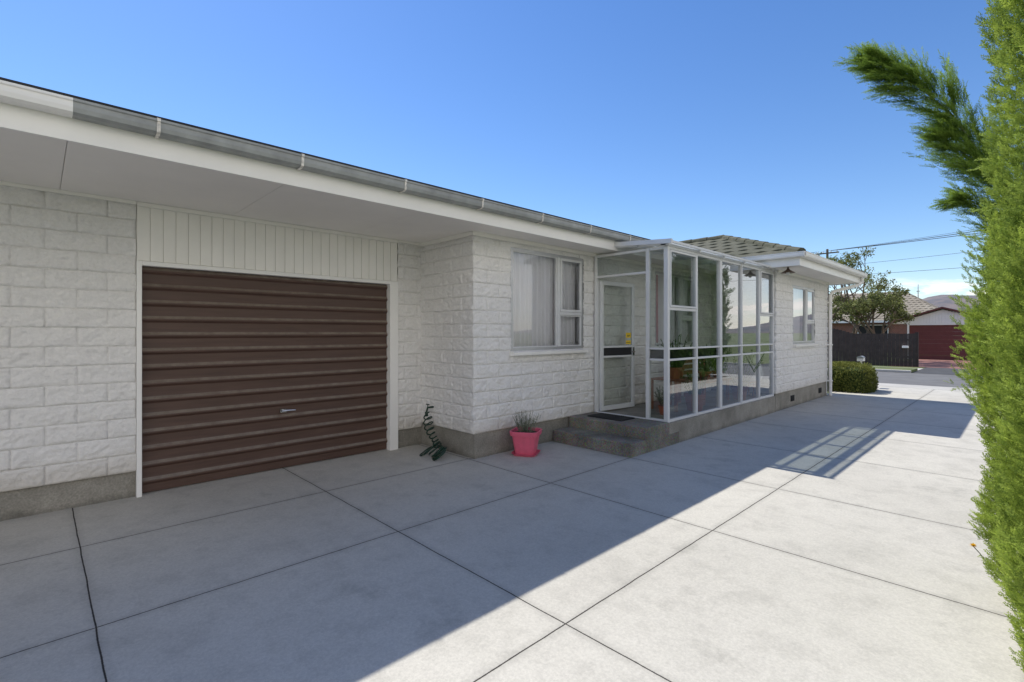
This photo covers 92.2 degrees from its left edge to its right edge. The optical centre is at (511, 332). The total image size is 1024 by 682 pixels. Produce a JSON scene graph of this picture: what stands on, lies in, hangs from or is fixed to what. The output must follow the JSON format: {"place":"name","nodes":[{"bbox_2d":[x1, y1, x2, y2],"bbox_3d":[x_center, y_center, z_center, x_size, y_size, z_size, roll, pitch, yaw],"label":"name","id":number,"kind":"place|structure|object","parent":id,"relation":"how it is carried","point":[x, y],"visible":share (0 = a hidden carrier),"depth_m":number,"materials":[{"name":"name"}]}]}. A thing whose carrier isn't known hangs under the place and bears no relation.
{"place":"outdoors","nodes":[
{"label":"outdoors","id":0,"kind":"place"},
{"bbox_2d":[0,386,1023,681],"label":"driveway","id":1,"kind":"structure","parent":0,"point":[830,538],"depth_m":3.13,"materials":[{"name":"concrete"}]},
{"bbox_2d":[419,404,446,460],"bbox_3d":[-0.993,1.204,6.004,0.265,0.584,0.730,0,0,-24],"label":"garden hose","id":2,"kind":"object","parent":1,"relation":"on","point":[437,454],"visible":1,"depth_m":6.01,"materials":[{"name":"green rubber"}]},
{"bbox_2d":[509,410,541,456],"bbox_3d":[0.171,1.227,6.067,0.372,0.537,0.372,0,0,13],"label":"flower pot","id":3,"kind":"object","parent":1,"relation":"on","point":[525,437],"visible":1,"depth_m":5.96,"materials":[{"name":"pink plastic"}]},
{"bbox_2d":[827,360,878,393],"bbox_3d":[8.593,1.135,12.995,1.486,0.801,1.672,0,0,-44],"label":"clipped hedge","id":4,"kind":"object","parent":1,"relation":"on","point":[853,377],"visible":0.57,"depth_m":12.35,"materials":[{"name":"green plant"}]},
{"bbox_2d":[857,356,864,362],"bbox_3d":[9.595,1.069,13.536,0.260,0.862,0.150,0,0,-44],"label":"mailbox","id":5,"kind":"object","parent":1,"relation":"on","point":[860,358],"visible":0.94,"depth_m":13.46,"materials":[{"name":"white paint"}]},
{"bbox_2d":[970,543,984,559],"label":"dandelion","id":6,"kind":"object","parent":1,"relation":"on","point":[972,544],"visible":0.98,"depth_m":3.23,"materials":[{"name":"yellow plant"}]},
{"bbox_2d":[0,0,1023,298],"label":"sky","id":7,"kind":"structure","parent":0,"point":[678,120],"materials":[{"name":"blue"}]},
{"bbox_2d":[832,291,942,352],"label":"house","id":8,"kind":"structure","parent":0,"point":[913,303],"depth_m":37.29,"materials":[{"name":"red brick"}]},
{"bbox_2d":[858,325,888,340],"bbox_3d":[27.257,0.000,37.194,0.100,1.200,1.900,0,0,-44],"label":"window","id":9,"kind":"structure","parent":8,"relation":"in","point":[877,328],"depth_m":37.02,"materials":[{"name":"black glass"}]},
{"bbox_2d":[827,353,971,392],"bbox_3d":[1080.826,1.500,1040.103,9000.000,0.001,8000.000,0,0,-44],"label":"ground","id":10,"kind":"structure","parent":0,"point":[901,367],"depth_m":21.86,"materials":[{"name":"green concrete"}]},
{"bbox_2d":[0,77,867,520],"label":"house","id":11,"kind":"structure","parent":10,"relation":"on","point":[182,303],"depth_m":5.17,"materials":[{"name":"white brick"}]},
{"bbox_2d":[142,266,386,492],"bbox_3d":[-2.493,0.362,5.401,2.529,2.246,0.074,0,0,-44],"label":"garage door","id":12,"kind":"structure","parent":11,"relation":"in","point":[242,374],"depth_m":5.22,"materials":[{"name":"brown metal"}]},
{"bbox_2d":[509,247,587,355],"bbox_3d":[0.487,-0.405,6.763,1.520,1.399,0.239,0,0,-44],"label":"window","id":13,"kind":"structure","parent":11,"relation":"in","point":[546,301],"depth_m":6.78,"materials":[{"name":"grey metal"}]},
{"bbox_2d":[587,413,634,420],"bbox_3d":[1.380,1.175,6.880,0.330,0.018,0.560,0,0,-44],"label":"doormat","id":14,"kind":"object","parent":11,"relation":"on","point":[614,417],"visible":1,"depth_m":6.85,"materials":[{"name":"black rubber"}]},
{"bbox_2d":[654,271,698,347],"bbox_3d":[3.019,-0.405,9.200,1.550,1.399,0.239,0,0,-44],"label":"window","id":15,"kind":"structure","parent":11,"relation":"in","point":[681,322],"depth_m":9.30,"materials":[{"name":"clear glass"}]},
{"bbox_2d":[792,285,818,346],"bbox_3d":[6.192,-0.348,10.518,1.550,1.284,0.239,0,0,-44],"label":"window","id":16,"kind":"structure","parent":11,"relation":"in","point":[803,301],"depth_m":10.58,"materials":[{"name":"glass"}]},
{"bbox_2d":[594,238,778,441],"bbox_3d":[3.094,0.130,8.286,4.110,2.840,1.310,0,0,-44],"label":"conservatory","id":17,"kind":"object","parent":10,"relation":"on","point":[719,411],"visible":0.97,"depth_m":7.41,"materials":[{"name":"metal"}]},
{"bbox_2d":[599,281,634,410],"bbox_3d":[1.647,0.198,7.613,0.790,1.955,0.077,0,0,-38],"label":"door","id":18,"kind":"structure","parent":17,"relation":"in","point":[623,350],"depth_m":7.57,"materials":[{"name":"white metal"}]},
{"bbox_2d":[654,386,675,414],"bbox_3d":[2.226,0.974,7.201,0.323,0.449,0.302,0,0,2],"label":"potted plant","id":19,"kind":"object","parent":17,"relation":"on","point":[661,403],"visible":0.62,"depth_m":7.17,"materials":[{"name":"green plant"}]},
{"bbox_2d":[651,376,691,411],"bbox_3d":[2.562,0.957,7.829,0.650,0.484,0.470,0,0,-44],"label":"plant table","id":20,"kind":"object","parent":17,"relation":"on","point":[675,390],"visible":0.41,"depth_m":7.69,"materials":[{"name":"brown wood"}]},
{"bbox_2d":[656,334,692,378],"bbox_3d":[2.540,0.366,7.649,0.523,0.697,0.538,0,0,-10],"label":"potted plant","id":21,"kind":"object","parent":20,"relation":"on","point":[675,369],"visible":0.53,"depth_m":7.54,"materials":[{"name":"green plant"}]},
{"bbox_2d":[678,360,685,376],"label":"potted plant","id":22,"kind":"object","parent":20,"relation":"on","point":[683,369],"visible":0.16,"depth_m":7.85,"materials":[{"name":"green plant"}]},
{"bbox_2d":[680,371,707,410],"bbox_3d":[2.808,0.893,7.623,0.492,0.612,0.372,0,0,4],"label":"potted plant","id":23,"kind":"object","parent":17,"relation":"on","point":[688,395],"visible":0.59,"depth_m":7.53,"materials":[{"name":"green plant"}]},
{"bbox_2d":[678,358,731,404],"bbox_3d":[3.389,0.820,8.629,1.050,0.759,0.505,0,0,-44],"label":"bench","id":24,"kind":"object","parent":17,"relation":"on","point":[711,380],"visible":0.31,"depth_m":8.61,"materials":[{"name":"brown wood"}]},
{"bbox_2d":[692,344,716,380],"bbox_3d":[3.238,0.505,8.384,0.608,0.619,0.469,0,0,-24],"label":"potted plant","id":25,"kind":"object","parent":24,"relation":"on","point":[706,369],"visible":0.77,"depth_m":8.31,"materials":[{"name":"green plant"}]},
{"bbox_2d":[711,357,724,378],"bbox_3d":[3.607,0.552,8.714,0.367,0.523,0.376,0,0,36],"label":"potted plant","id":26,"kind":"object","parent":24,"relation":"on","point":[714,367],"visible":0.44,"depth_m":8.66,"materials":[{"name":"green plant"}]},
{"bbox_2d":[724,351,764,399],"bbox_3d":[4.111,0.741,8.852,0.685,0.916,0.646,0,0,-8],"label":"potted plant","id":27,"kind":"object","parent":17,"relation":"on","point":[734,387],"visible":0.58,"depth_m":8.79,"materials":[{"name":"green plant"}]},
{"bbox_2d":[743,380,760,396],"bbox_3d":[4.492,1.050,9.249,0.340,0.298,0.340,0,0,-44],"label":"stool","id":28,"kind":"object","parent":17,"relation":"on","point":[749,382],"visible":0.44,"depth_m":9.12,"materials":[{"name":"white wood"}]},
{"bbox_2d":[743,354,763,380],"bbox_3d":[4.480,0.649,9.258,0.389,0.502,0.424,0,0,-44],"label":"potted plant","id":29,"kind":"object","parent":28,"relation":"on","point":[753,365],"visible":0.59,"depth_m":9.11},
{"bbox_2d":[816,249,838,324],"bbox_3d":[18.297,-1.675,28.572,0.208,6.350,1.200,0,0,-44],"label":"power pole","id":30,"kind":"object","parent":10,"relation":"on","point":[827,253],"visible":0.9,"depth_m":28.51,"materials":[{"name":"brown wood"}]},
{"bbox_2d":[829,229,973,250],"bbox_3d":[24.373,-5.465,20.748,0.013,1.483,20.191,0,0,-38],"label":"power line","id":31,"kind":"object","parent":30,"relation":"attached to","point":[902,240],"visible":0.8,"depth_m":25.63,"materials":[{"name":"black rubber"}]},
{"bbox_2d":[831,232,980,250],"bbox_3d":[24.331,-5.051,20.430,0.029,0.728,19.847,0,0,-37],"label":"power line","id":32,"kind":"object","parent":30,"relation":"attached to","point":[904,242],"visible":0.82,"depth_m":25.41,"materials":[{"name":"black rubber"}]},
{"bbox_2d":[846,231,975,248],"bbox_3d":[24.255,-5.215,20.149,0.029,1.000,19.617,0,0,-35],"label":"power line","id":33,"kind":"object","parent":30,"relation":"attached to","point":[911,240],"visible":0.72,"depth_m":25.27,"materials":[{"name":"black rubber"}]},
{"bbox_2d":[862,250,980,263],"bbox_3d":[24.443,-4.300,20.676,0.014,1.015,19.991,0,0,-38],"label":"power line","id":34,"kind":"object","parent":30,"relation":"attached to","point":[919,257],"visible":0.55,"depth_m":25.19,"materials":[{"name":"black rubber"}]},
{"bbox_2d":[876,267,966,273],"bbox_3d":[24.442,-3.328,20.676,0.016,0.362,19.991,0,0,-38],"label":"power line","id":35,"kind":"object","parent":30,"relation":"attached to","point":[921,270],"visible":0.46,"depth_m":25.11,"materials":[{"name":"black rubber"}]},
{"bbox_2d":[813,246,901,333],"bbox_3d":[17.871,-1.538,26.841,7.062,6.181,4.703,0,0,-44],"label":"tree","id":36,"kind":"object","parent":10,"relation":"on","point":[854,266],"visible":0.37,"depth_m":26.16,"materials":[{"name":"green plant"}]},
{"bbox_2d":[827,328,918,366],"bbox_3d":[13.284,0.630,26.093,0.130,1.740,12.820,0,0,-44],"label":"fence","id":37,"kind":"object","parent":10,"relation":"on","point":[848,347],"visible":0.21,"depth_m":22.52,"materials":[{"name":"black wood"}]},
{"bbox_2d":[828,283,920,361],"bbox_3d":[18.214,-0.431,24.713,4.302,3.963,4.590,0,0,29],"label":"tree","id":38,"kind":"object","parent":10,"relation":"on","point":[883,304],"visible":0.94,"depth_m":24.05,"materials":[{"name":"green plant"}]},
{"bbox_2d":[875,369,910,372],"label":"kerb","id":39,"kind":"structure","parent":10,"relation":"on","point":[892,370],"depth_m":18.64,"materials":[{"name":"concrete"}]},
{"bbox_2d":[872,367,917,372],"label":"verge","id":40,"kind":"structure","parent":10,"relation":"on","point":[911,369],"depth_m":19.33,"materials":[{"name":"green plant"}]},
{"bbox_2d":[878,383,975,391],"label":"footpath","id":41,"kind":"structure","parent":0,"point":[917,386],"depth_m":13.66,"materials":[{"name":"concrete"}]},
{"bbox_2d":[875,371,982,387],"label":"road","id":42,"kind":"structure","parent":0,"point":[939,380],"depth_m":15.74,"materials":[{"name":"grey asphalt"}]},
{"bbox_2d":[887,307,985,360],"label":"garage","id":43,"kind":"structure","parent":0,"point":[937,325],"depth_m":27.37,"materials":[{"name":"white brick"}]},
{"bbox_2d":[909,325,985,360],"bbox_3d":[23.999,0.492,27.084,0.055,1.975,3.350,0,0,-44],"label":"garage door","id":44,"kind":"structure","parent":43,"relation":"in","point":[945,336],"depth_m":27.32,"materials":[{"name":"red paint"}]},
{"bbox_2d":[891,359,989,368],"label":"neighbour driveway","id":45,"kind":"structure","parent":0,"point":[932,363],"depth_m":23.82,"materials":[{"name":"grey concrete"}]},
{"bbox_2d":[912,367,979,375],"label":"neighbour driveway","id":46,"kind":"structure","parent":0,"point":[945,371],"depth_m":18.92,"materials":[{"name":"concrete"}]},
{"bbox_2d":[922,295,988,311],"bbox_3d":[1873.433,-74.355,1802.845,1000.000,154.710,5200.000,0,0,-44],"label":"hills","id":47,"kind":"structure","parent":0,"point":[946,301],"depth_m":1759.82,"materials":[{"name":"grey plant"}]},
{"label":"soil bed","id":48,"kind":"structure","parent":0,"visible":0},
{"bbox_2d":[833,40,1022,247],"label":"cypress tree","id":49,"kind":"object","parent":48,"relation":"on","point":[952,132],"visible":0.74,"depth_m":3.95,"materials":[{"name":"green plant"}]},
{"bbox_2d":[945,166,1023,604],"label":"cypress tree","id":50,"kind":"object","parent":48,"relation":"on","point":[983,369],"visible":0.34,"depth_m":2.73,"materials":[{"name":"green plant"}]},
{"bbox_2d":[967,0,1023,672],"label":"cypress tree","id":51,"kind":"object","parent":48,"relation":"on","point":[1010,358],"visible":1,"depth_m":1.95,"materials":[{"name":"green plant"}]}
]}

